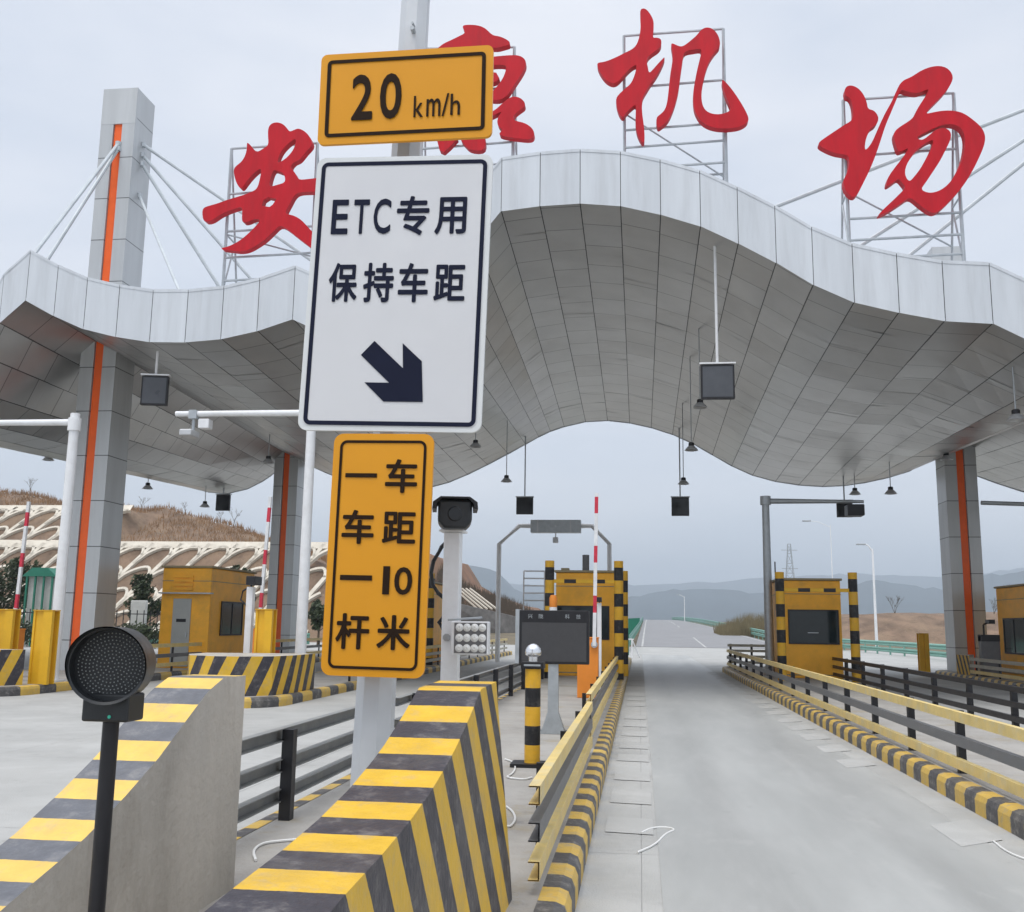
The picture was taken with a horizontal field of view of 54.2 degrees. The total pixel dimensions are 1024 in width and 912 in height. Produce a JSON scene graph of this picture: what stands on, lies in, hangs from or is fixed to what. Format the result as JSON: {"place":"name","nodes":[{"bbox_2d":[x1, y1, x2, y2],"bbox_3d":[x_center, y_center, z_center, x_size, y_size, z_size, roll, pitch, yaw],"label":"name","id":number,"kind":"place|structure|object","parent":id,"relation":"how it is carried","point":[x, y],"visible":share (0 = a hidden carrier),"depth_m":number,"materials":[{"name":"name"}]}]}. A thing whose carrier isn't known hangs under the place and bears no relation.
{"place":"outdoors","nodes":[
{"label":"outdoors","id":0,"kind":"place"},
{"bbox_2d":[0,650,321,686],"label":"island pavement","id":1,"kind":"structure","parent":0,"point":[62,674],"depth_m":28.35,"materials":[{"name":"concrete"}]},
{"bbox_2d":[0,609,21,648],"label":"guard post","id":2,"kind":"object","parent":1,"relation":"on","point":[10,619],"visible":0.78,"depth_m":23.80,"materials":[{"name":"metal"}]},
{"bbox_2d":[0,649,25,685],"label":"nose wall","id":3,"kind":"structure","parent":1,"relation":"on","point":[12,666],"depth_m":22.37,"materials":[{"name":"paint"}]},
{"bbox_2d":[14,502,30,648],"bbox_3d":[-12.726,3.412,25.751,0.489,4.454,0.442,0,-10,7],"label":"boom barrier","id":4,"kind":"object","parent":1,"relation":"on","point":[18,587],"visible":0.21,"depth_m":25.64,"materials":[{"name":"metal"}]},
{"bbox_2d":[0,413,81,681],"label":"white mast","id":5,"kind":"object","parent":1,"relation":"on","point":[73,422],"visible":0.84,"depth_m":24.51,"materials":[{"name":"metal"}]},
{"bbox_2d":[27,610,60,684],"bbox_3d":[-10.813,4.406,23.094,0.490,1.684,0.340,0,-10,7],"label":"guard post","id":6,"kind":"object","parent":1,"relation":"on","point":[43,649],"visible":0.98,"depth_m":23.00,"materials":[{"name":"metal"}]},
{"bbox_2d":[157,565,256,667],"bbox_3d":[-10.085,5.352,33.228,1.776,3.197,3.860,0,-10,7],"label":"toll booth","id":7,"kind":"object","parent":1,"relation":"on","point":[205,606],"visible":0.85,"depth_m":31.69,"materials":[{"name":"yellow paint"}]},
{"bbox_2d":[169,598,191,666],"bbox_3d":[-10.430,5.541,31.434,0.600,2.100,0.067,0,-10,7],"label":"door","id":8,"kind":"structure","parent":7,"relation":"in","point":[181,616],"depth_m":31.47,"materials":[{"name":"grey metal"}]},
{"bbox_2d":[219,601,243,635],"bbox_3d":[-9.281,5.387,33.139,0.038,1.100,1.800,0,-10,7],"label":"window","id":9,"kind":"structure","parent":7,"relation":"in","point":[231,616],"depth_m":33.08,"materials":[{"name":"glass"}]},
{"bbox_2d":[152,638,322,670],"bbox_3d":[-9.098,7.125,36.501,0.120,0.812,24.500,0,-10,7],"label":"guard fence","id":10,"kind":"object","parent":1,"relation":"on","point":[172,654],"visible":0.15,"depth_m":30.10,"materials":[{"name":"metal"}]},
{"bbox_2d":[0,87,1023,671],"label":"toll canopy","id":11,"kind":"object","parent":1,"relation":"on","point":[862,361],"visible":0.79,"depth_m":29.76,"materials":[{"name":"metal"}]},
{"bbox_2d":[140,351,170,405],"bbox_3d":[-9.672,-2.123,27.165,0.760,1.529,0.220,2,-10,-5],"label":"lane board","id":12,"kind":"object","parent":11,"relation":"hanging from","point":[155,389],"visible":1,"depth_m":27.05,"materials":[{"name":"black paint"}]},
{"bbox_2d":[215,488,231,510],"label":"lane board","id":13,"kind":"object","parent":11,"relation":"hanging from","point":[223,501],"visible":1,"depth_m":46.48,"materials":[{"name":"black paint"}]},
{"bbox_2d":[202,122,318,285],"bbox_3d":[-6.583,-6.614,28.116,3.860,5.152,1.456,-1,-10,11],"label":"roof letter","id":14,"kind":"object","parent":11,"relation":"on","point":[268,165],"visible":0.89,"depth_m":27.56,"materials":[{"name":"metal"}]},
{"bbox_2d":[422,25,534,164],"bbox_3d":[-0.887,-7.993,27.262,3.251,7.347,1.457,-1,-10,11],"label":"roof letter","id":15,"kind":"object","parent":11,"relation":"on","point":[508,111],"visible":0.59,"depth_m":26.73,"materials":[{"name":"metal"}]},
{"bbox_2d":[516,436,533,514],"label":"lane board","id":16,"kind":"object","parent":11,"relation":"hanging from","point":[524,504],"visible":1,"depth_m":43.99,"materials":[{"name":"black paint"}]},
{"bbox_2d":[597,8,747,181],"bbox_3d":[4.233,-8.902,26.439,3.842,5.620,1.456,-1,-10,11],"label":"roof letter","id":17,"kind":"object","parent":11,"relation":"on","point":[704,43],"visible":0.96,"depth_m":25.93,"materials":[{"name":"metal"}]},
{"bbox_2d":[671,428,689,515],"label":"lane board","id":18,"kind":"object","parent":11,"relation":"hanging from","point":[679,505],"visible":1,"depth_m":42.63,"materials":[{"name":"black paint"}]},
{"bbox_2d":[678,403,688,484],"bbox_3d":[6.681,-0.515,39.104,0.460,3.273,0.460,0,-10,7],"label":"pendant lamp","id":19,"kind":"object","parent":11,"relation":"hanging from","point":[683,481],"visible":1,"depth_m":38.94,"materials":[{"name":"metal"}]},
{"bbox_2d":[684,356,697,451],"bbox_3d":[5.945,-1.786,33.280,0.460,3.258,0.460,0,-10,7],"label":"pendant lamp","id":20,"kind":"object","parent":11,"relation":"hanging from","point":[691,447],"visible":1,"depth_m":33.14,"materials":[{"name":"metal"}]},
{"bbox_2d":[693,328,707,408],"bbox_3d":[5.698,-2.708,30.401,0.460,2.548,0.460,0,-10,7],"label":"pendant lamp","id":21,"kind":"object","parent":11,"relation":"hanging from","point":[699,404],"visible":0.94,"depth_m":30.29,"materials":[{"name":"metal"}]},
{"bbox_2d":[699,246,735,399],"bbox_3d":[4.977,-3.284,24.365,0.860,3.894,0.220,0,-10,7],"label":"lane board","id":22,"kind":"object","parent":11,"relation":"hanging from","point":[717,378],"visible":1,"depth_m":24.06,"materials":[{"name":"black paint"}]},
{"bbox_2d":[836,477,851,516],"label":"lane board","id":23,"kind":"object","parent":11,"relation":"hanging from","point":[840,509],"visible":0.47,"depth_m":40.80,"materials":[{"name":"black paint"}]},
{"bbox_2d":[817,66,984,260],"bbox_3d":[9.631,-6.739,25.038,3.861,5.524,1.456,-1,-10,11],"label":"roof letter","id":24,"kind":"object","parent":11,"relation":"on","point":[845,142],"visible":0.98,"depth_m":24.50,"materials":[{"name":"metal"}]},
{"bbox_2d":[1006,367,1023,421],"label":"pendant lamp","id":25,"kind":"object","parent":11,"relation":"hanging from","point":[1015,416],"visible":1,"depth_m":23.71,"materials":[{"name":"metal"}]},
{"bbox_2d":[0,486,326,641],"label":"hillside","id":26,"kind":"structure","parent":0,"point":[132,522],"depth_m":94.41,"materials":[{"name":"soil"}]},
{"bbox_2d":[0,505,133,540],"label":"slope lattice","id":27,"kind":"object","parent":26,"relation":"on","point":[9,511],"visible":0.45,"depth_m":100.26,"materials":[{"name":"concrete"}]},
{"bbox_2d":[0,541,327,632],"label":"slope lattice","id":28,"kind":"object","parent":26,"relation":"on","point":[232,549],"visible":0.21,"depth_m":92.33,"materials":[{"name":"concrete"}]},
{"bbox_2d":[245,650,505,696],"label":"island pavement","id":29,"kind":"structure","parent":0,"point":[322,679],"depth_m":26.68,"materials":[{"name":"concrete"}]},
{"bbox_2d":[175,410,315,653],"bbox_3d":[-6.588,2.064,24.141,3.724,6.767,0.566,0,-10,7],"label":"white mast","id":30,"kind":"object","parent":29,"relation":"on","point":[303,583],"visible":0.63,"depth_m":24.11,"materials":[{"name":"metal"}]},
{"bbox_2d":[187,653,314,695],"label":"nose wall","id":31,"kind":"structure","parent":29,"relation":"on","point":[268,674],"depth_m":20.41,"materials":[{"name":"paint"}]},
{"bbox_2d":[240,576,261,652],"bbox_3d":[-6.142,4.048,23.126,0.456,2.510,0.450,0,-10,7],"label":"camera pole","id":32,"kind":"object","parent":29,"relation":"on","point":[249,604],"visible":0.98,"depth_m":23.17,"materials":[{"name":"metal"}]},
{"bbox_2d":[252,497,271,652],"bbox_3d":[-6.199,3.288,24.733,0.429,4.540,0.442,0,-10,7],"label":"boom barrier","id":33,"kind":"object","parent":29,"relation":"on","point":[265,552],"visible":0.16,"depth_m":24.64,"materials":[{"name":"metal"}]},
{"bbox_2d":[254,609,277,652],"bbox_3d":[-5.630,4.376,22.744,0.410,1.770,0.340,0,-10,7],"label":"guard post","id":34,"kind":"object","parent":29,"relation":"on","point":[265,630],"visible":0.7,"depth_m":22.70,"materials":[{"name":"metal"}]},
{"bbox_2d":[348,638,506,680],"bbox_3d":[-2.255,7.913,40.349,0.120,0.720,31.000,0,-10,7],"label":"guard fence","id":35,"kind":"object","parent":29,"relation":"on","point":[437,653],"visible":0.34,"depth_m":36.71,"materials":[{"name":"metal"}]},
{"bbox_2d":[426,573,434,664],"bbox_3d":[-3.878,5.980,36.795,2.040,3.311,0.260,0,-10,7],"label":"striped portal","id":36,"kind":"object","parent":29,"relation":"on","point":[430,621],"visible":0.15,"depth_m":36.57,"materials":[{"name":"paint"}]},
{"bbox_2d":[433,582,442,662],"bbox_3d":[-3.631,6.509,39.230,1.550,3.080,3.120,0,-10,7],"label":"toll booth","id":37,"kind":"object","parent":29,"relation":"on","point":[437,617],"visible":0.03,"depth_m":39.13,"materials":[{"name":"yellow paint"}]},
{"bbox_2d":[198,676,618,911],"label":"island pavement","id":38,"kind":"structure","parent":0,"point":[519,794],"depth_m":8.19,"materials":[{"name":"concrete"}]},
{"bbox_2d":[65,626,155,911],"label":"signal light","id":39,"kind":"object","parent":38,"relation":"on","point":[109,671],"visible":1,"depth_m":3.48,"materials":[{"name":"black paint"}]},
{"bbox_2d":[0,674,245,911],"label":"impact block","id":40,"kind":"structure","parent":38,"relation":"on","point":[175,814],"depth_m":4.88,"materials":[{"name":"concrete"}]},
{"bbox_2d":[252,838,295,860],"bbox_3d":[-1.606,2.612,6.681,0.236,0.018,0.726,-2,-10,19],"label":"cable","id":41,"kind":"object","parent":38,"relation":"on","point":[268,842],"visible":0.69,"depth_m":6.81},
{"bbox_2d":[237,706,354,823],"bbox_3d":[-1.656,2.588,8.513,0.140,0.690,5.300,0,-10,7],"label":"guard fence","id":42,"kind":"object","parent":38,"relation":"on","point":[284,766],"visible":0.38,"depth_m":7.72,"materials":[{"name":"metal"}]},
{"bbox_2d":[205,681,511,911],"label":"impact block","id":43,"kind":"structure","parent":38,"relation":"on","point":[413,818],"depth_m":4.00,"materials":[{"name":"paint"}]},
{"bbox_2d":[298,0,493,786],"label":"sign post","id":44,"kind":"object","parent":38,"relation":"on","point":[395,335],"visible":0.99,"depth_m":7.38,"materials":[{"name":"metal"}]},
{"bbox_2d":[429,496,489,680],"bbox_3d":[-0.431,1.570,7.823,0.526,2.483,0.421,0,-10,7],"label":"camera post","id":45,"kind":"object","parent":38,"relation":"on","point":[459,637],"visible":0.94,"depth_m":7.88,"materials":[{"name":"metal"}]},
{"bbox_2d":[394,663,543,727],"bbox_3d":[0.484,5.460,25.336,0.140,0.660,28.500,0,-10,7],"label":"guard fence","id":46,"kind":"object","parent":38,"relation":"on","point":[408,698],"visible":0.16,"depth_m":19.95,"materials":[{"name":"metal"}]},
{"bbox_2d":[510,643,545,767],"bbox_3d":[0.225,2.693,10.862,0.440,1.293,0.340,0,-10,7],"label":"striped bollard","id":47,"kind":"object","parent":38,"relation":"on","point":[533,666],"visible":0.95,"depth_m":10.79,"materials":[{"name":"metal"}]},
{"bbox_2d":[515,609,588,733],"bbox_3d":[0.569,3.034,14.116,1.042,1.709,0.234,0,-10,7],"label":"led screen","id":48,"kind":"object","parent":38,"relation":"on","point":[557,637],"visible":0.98,"depth_m":14.06,"materials":[{"name":"black paint"}]},
{"bbox_2d":[528,701,592,881],"bbox_3d":[0.502,2.716,8.829,0.120,0.602,6.500,0,-10,7],"label":"guard fence","id":49,"kind":"object","parent":38,"relation":"on","point":[555,780],"visible":1,"depth_m":6.98,"materials":[{"name":"metal"}]},
{"bbox_2d":[544,560,623,679],"bbox_3d":[2.055,4.672,28.592,2.254,3.336,0.270,0,-10,7],"label":"striped portal","id":50,"kind":"object","parent":38,"relation":"on","point":[550,581],"visible":0.78,"depth_m":28.50,"materials":[{"name":"paint"}]},
{"bbox_2d":[554,555,613,675],"bbox_3d":[2.417,5.040,31.857,1.868,3.701,3.520,0,-10,7],"label":"toll booth","id":51,"kind":"object","parent":38,"relation":"on","point":[574,596],"visible":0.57,"depth_m":30.25,"materials":[{"name":"yellow paint"}]},
{"bbox_2d":[557,605,608,639],"bbox_3d":[2.112,5.019,30.142,1.636,1.004,0.032,0,-10,7],"label":"window","id":52,"kind":"structure","parent":51,"relation":"in","point":[604,609],"depth_m":30.10,"materials":[{"name":"black glass"}]},
{"bbox_2d":[577,493,598,697],"bbox_3d":[1.623,2.949,21.338,0.464,4.299,0.442,0,-10,7],"label":"boom barrier","id":53,"kind":"object","parent":38,"relation":"on","point":[587,675],"visible":0.62,"depth_m":20.98,"materials":[{"name":"metal"}]},
{"bbox_2d":[597,597,601,689],"bbox_3d":[2.050,4.406,23.500,0.120,2.154,0.250,0,-10,7],"label":"camera pole","id":54,"kind":"object","parent":38,"relation":"on","point":[599,630],"visible":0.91,"depth_m":23.54,"materials":[{"name":"metal"}]},
{"bbox_2d":[582,656,617,736],"bbox_3d":[2.869,5.884,27.669,0.120,0.662,31.200,0,-10,7],"label":"guard fence","id":55,"kind":"object","parent":38,"relation":"on","point":[601,698],"visible":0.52,"depth_m":16.22,"materials":[{"name":"metal"}]},
{"bbox_2d":[429,554,540,609],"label":"cutting bank","id":56,"kind":"structure","parent":0,"point":[467,573],"depth_m":167.42,"materials":[{"name":"soil"}]},
{"bbox_2d":[435,563,533,615],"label":"brushwood","id":57,"kind":"object","parent":56,"relation":"on","point":[508,607],"visible":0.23,"depth_m":143.42,"materials":[{"name":"plant"}]},
{"bbox_2d":[0,642,1023,911],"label":"plaza pavement","id":58,"kind":"structure","parent":0,"point":[58,738],"depth_m":12.99,"materials":[{"name":"concrete"}]},
{"bbox_2d":[22,568,55,645],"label":"shelter","id":59,"kind":"object","parent":58,"relation":"on","point":[40,588],"visible":0.38,"depth_m":60.42,"materials":[{"name":"green paint"}]},
{"bbox_2d":[4,608,160,648],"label":"iron fence","id":60,"kind":"object","parent":58,"relation":"on","point":[116,613],"visible":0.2,"depth_m":58.48,"materials":[{"name":"metal"}]},
{"bbox_2d":[130,600,147,628],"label":"gate pillar","id":61,"kind":"structure","parent":58,"relation":"on","point":[140,606],"depth_m":61.65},
{"bbox_2d":[123,573,161,624],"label":"evergreen tree","id":62,"kind":"object","parent":58,"relation":"on","point":[142,588],"visible":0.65,"depth_m":64.54,"materials":[{"name":"green plant"}]},
{"bbox_2d":[0,657,320,696],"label":"kerb","id":63,"kind":"structure","parent":58,"relation":"on","point":[30,689],"depth_m":22.88,"materials":[{"name":"paint"}]},
{"bbox_2d":[244,650,511,707],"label":"kerb","id":64,"kind":"structure","parent":58,"relation":"on","point":[285,699],"depth_m":22.26,"materials":[{"name":"paint"}]},
{"bbox_2d":[237,657,631,911],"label":"kerb","id":65,"kind":"structure","parent":58,"relation":"on","point":[560,890],"depth_m":7.69,"materials":[{"name":"paint"}]},
{"bbox_2d":[623,571,627,675],"bbox_3d":[3.436,5.111,30.590,0.240,3.170,0.240,0,-10,7],"label":"striped bollard","id":66,"kind":"object","parent":65,"relation":"on","point":[625,601],"visible":0.67,"depth_m":30.51,"materials":[{"name":"paint"}]},
{"bbox_2d":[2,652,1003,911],"bbox_3d":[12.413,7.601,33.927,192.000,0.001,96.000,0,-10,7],"label":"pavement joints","id":67,"kind":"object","parent":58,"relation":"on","point":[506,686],"depth_m":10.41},
{"bbox_2d":[523,570,544,609],"bbox_3d":[0.803,5.943,36.715,0.829,3.466,0.060,0,-10,7],"label":"ladder rack","id":68,"kind":"object","parent":58,"relation":"on","point":[524,571],"visible":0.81,"depth_m":36.89,"materials":[{"name":"metal"}]},
{"bbox_2d":[495,520,611,661],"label":"portal gantry","id":69,"kind":"object","parent":58,"relation":"on","point":[555,526],"visible":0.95,"depth_m":45.94,"materials":[{"name":"metal"}]},
{"bbox_2d":[628,618,639,654],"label":"green panel","id":70,"kind":"object","parent":58,"relation":"on","point":[633,623],"visible":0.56,"depth_m":58.66,"materials":[{"name":"paint"}]},
{"bbox_2d":[856,543,878,646],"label":"street lamp","id":71,"kind":"object","parent":58,"relation":"on","point":[875,610],"visible":0.86,"depth_m":78.31,"materials":[{"name":"metal"}]},
{"bbox_2d":[722,666,1023,839],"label":"kerb","id":72,"kind":"structure","parent":58,"relation":"on","point":[1005,813],"depth_m":11.51,"materials":[{"name":"paint"}]},
{"bbox_2d":[916,633,930,671],"bbox_3d":[14.900,7.120,36.216,0.350,1.388,0.340,0,-10,7],"label":"guard post","id":73,"kind":"object","parent":58,"relation":"on","point":[923,651],"visible":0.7,"depth_m":36.11,"materials":[{"name":"metal"}]},
{"bbox_2d":[935,670,1023,686],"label":"kerb","id":74,"kind":"structure","parent":58,"relation":"on","point":[1006,682],"depth_m":32.46,"materials":[{"name":"paint"}]},
{"bbox_2d":[980,501,1023,505],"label":"camera mast","id":75,"kind":"object","parent":58,"relation":"on","point":[1003,503],"visible":1,"depth_m":36.23,"materials":[{"name":"metal"}]},
{"bbox_2d":[0,0,1023,584],"label":"sky","id":76,"kind":"structure","parent":0,"point":[216,75],"materials":[{"name":"white"}]},
{"bbox_2d":[636,620,764,648],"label":"asphalt road","id":77,"kind":"structure","parent":0,"point":[663,633],"depth_m":105.76,"materials":[{"name":"asphalt"}]},
{"bbox_2d":[490,622,945,651],"bbox_3d":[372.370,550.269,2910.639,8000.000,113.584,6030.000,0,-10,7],"label":"ground","id":78,"kind":"structure","parent":0,"point":[510,637],"depth_m":100.70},
{"bbox_2d":[0,556,42,614],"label":"evergreen tree","id":79,"kind":"object","parent":78,"relation":"on","point":[12,569],"visible":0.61,"depth_m":63.58,"materials":[{"name":"green plant"}]},
{"bbox_2d":[20,618,32,646],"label":"shrub","id":80,"kind":"object","parent":78,"relation":"on","point":[28,631],"visible":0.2,"depth_m":58.15,"materials":[{"name":"green plant"}]},
{"bbox_2d":[127,620,159,643],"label":"shrub","id":81,"kind":"object","parent":78,"relation":"on","point":[146,632],"visible":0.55,"depth_m":58.06,"materials":[{"name":"green plant"}]},
{"bbox_2d":[308,598,323,644],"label":"evergreen tree","id":82,"kind":"object","parent":78,"relation":"on","point":[316,612],"visible":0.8,"depth_m":66.94,"materials":[{"name":"green plant"}]},
{"bbox_2d":[461,588,515,632],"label":"stone wall","id":83,"kind":"structure","parent":78,"relation":"on","point":[507,623],"depth_m":123.89,"materials":[{"name":"stone"}]},
{"bbox_2d":[629,617,642,645],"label":"guardrail","id":84,"kind":"object","parent":78,"relation":"on","point":[634,632],"visible":0.57,"depth_m":117.28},
{"bbox_2d":[713,612,764,638],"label":"thicket","id":85,"kind":"object","parent":78,"relation":"on","point":[736,626],"visible":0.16,"depth_m":113.42,"materials":[{"name":"plant"}]},
{"bbox_2d":[782,544,797,577],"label":"pylon","id":86,"kind":"object","parent":78,"relation":"on","point":[787,563],"visible":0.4,"depth_m":407.54,"materials":[{"name":"metal"}]},
{"bbox_2d":[672,617,946,657],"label":"guardrail","id":87,"kind":"object","parent":78,"relation":"on","point":[889,649],"visible":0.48,"depth_m":69.14,"materials":[{"name":"metal"}]},
{"bbox_2d":[469,565,1023,621],"bbox_3d":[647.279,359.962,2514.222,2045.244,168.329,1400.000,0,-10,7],"label":"mountain","id":88,"kind":"structure","parent":0,"point":[720,605],"depth_m":2323.90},
{"bbox_2d":[509,568,1023,596],"bbox_3d":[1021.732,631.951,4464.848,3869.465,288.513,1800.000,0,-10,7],"label":"mountain","id":89,"kind":"structure","parent":0,"point":[752,585],"depth_m":4379.98,"materials":[{"name":"grey"}]},
{"bbox_2d":[642,655,1023,911],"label":"lane pavement","id":90,"kind":"structure","parent":0,"point":[757,809],"depth_m":8.65,"materials":[{"name":"concrete"}]},
{"bbox_2d":[636,826,673,853],"bbox_3d":[1.091,3.085,8.063,0.230,0.018,1.035,-3,-10,23],"label":"cable","id":91,"kind":"object","parent":90,"relation":"on","point":[657,841],"visible":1,"depth_m":8.24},
{"bbox_2d":[605,669,1002,846],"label":"lane markings","id":92,"kind":"object","parent":90,"relation":"on","point":[967,832],"visible":1,"depth_m":11.15,"materials":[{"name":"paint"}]},
{"bbox_2d":[727,666,1023,805],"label":"island pavement","id":93,"kind":"structure","parent":0,"point":[1000,742],"depth_m":14.58,"materials":[{"name":"concrete"}]},
{"bbox_2d":[727,644,764,663],"bbox_3d":[9.288,7.734,38.776,1.820,0.870,0.150,0,-10,7],"label":"guard fence","id":94,"kind":"object","parent":93,"relation":"on","point":[751,650],"visible":0.37,"depth_m":38.77,"materials":[{"name":"metal"}]},
{"bbox_2d":[772,578,843,678],"bbox_3d":[9.378,5.546,32.261,1.918,3.030,3.420,0,-10,7],"label":"toll booth","id":95,"kind":"object","parent":93,"relation":"on","point":[813,622],"visible":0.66,"depth_m":30.64,"materials":[{"name":"yellow paint"}]},
{"bbox_2d":[788,609,839,644],"bbox_3d":[9.236,5.234,30.626,1.510,1.043,0.032,0,-10,7],"label":"window","id":96,"kind":"structure","parent":95,"relation":"in","point":[804,626],"depth_m":30.63,"materials":[{"name":"glass"}]},
{"bbox_2d":[760,496,864,675],"bbox_3d":[9.588,4.076,31.590,3.238,5.712,0.670,-1,-10,9],"label":"camera mast","id":97,"kind":"object","parent":93,"relation":"on","point":[854,510],"visible":0.94,"depth_m":31.95,"materials":[{"name":"metal"}]},
{"bbox_2d":[774,562,860,682],"bbox_3d":[8.863,4.792,29.030,2.330,3.433,0.260,0,-10,7],"label":"striped portal","id":98,"kind":"object","parent":93,"relation":"on","point":[781,590],"visible":0.94,"depth_m":28.97,"materials":[{"name":"paint"}]},
{"bbox_2d":[727,649,1023,798],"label":"guard fence","id":99,"kind":"object","parent":93,"relation":"on","point":[962,742],"visible":0.95,"depth_m":12.41,"materials":[{"name":"metal"}]},
{"bbox_2d":[832,657,1023,726],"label":"guard fence","id":100,"kind":"object","parent":93,"relation":"on","point":[1015,705],"visible":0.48,"depth_m":19.35,"materials":[{"name":"metal"}]},
{"bbox_2d":[841,612,998,644],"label":"earth bank","id":101,"kind":"structure","parent":0,"point":[901,627],"depth_m":103.31,"materials":[{"name":"soil"}]},
{"bbox_2d":[940,670,1023,682],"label":"island pavement","id":102,"kind":"structure","parent":0,"point":[1014,680],"depth_m":32.05,"materials":[{"name":"concrete"}]},
{"bbox_2d":[956,654,974,674],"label":"nose wall","id":103,"kind":"structure","parent":102,"relation":"on","point":[963,664],"depth_m":34.66,"materials":[{"name":"paint"}]},
{"bbox_2d":[956,657,1023,680],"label":"guard fence","id":104,"kind":"object","parent":102,"relation":"on","point":[998,668],"visible":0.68,"depth_m":31.54,"materials":[{"name":"metal"}]},
{"bbox_2d":[978,620,1001,676],"bbox_3d":[15.994,6.422,33.475,0.600,1.867,0.420,0,-10,7],"label":"control cabinet","id":105,"kind":"object","parent":102,"relation":"on","point":[989,646],"visible":0.88,"depth_m":33.37,"materials":[{"name":"metal"}]},
{"bbox_2d":[994,583,1023,676],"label":"toll booth","id":106,"kind":"object","parent":102,"relation":"on","point":[1010,605],"visible":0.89,"depth_m":34.02,"materials":[{"name":"yellow paint"}]},
{"bbox_2d":[1002,618,1023,654],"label":"window","id":107,"kind":"structure","parent":106,"relation":"in","point":[1013,628],"depth_m":33.77,"materials":[{"name":"glass"}]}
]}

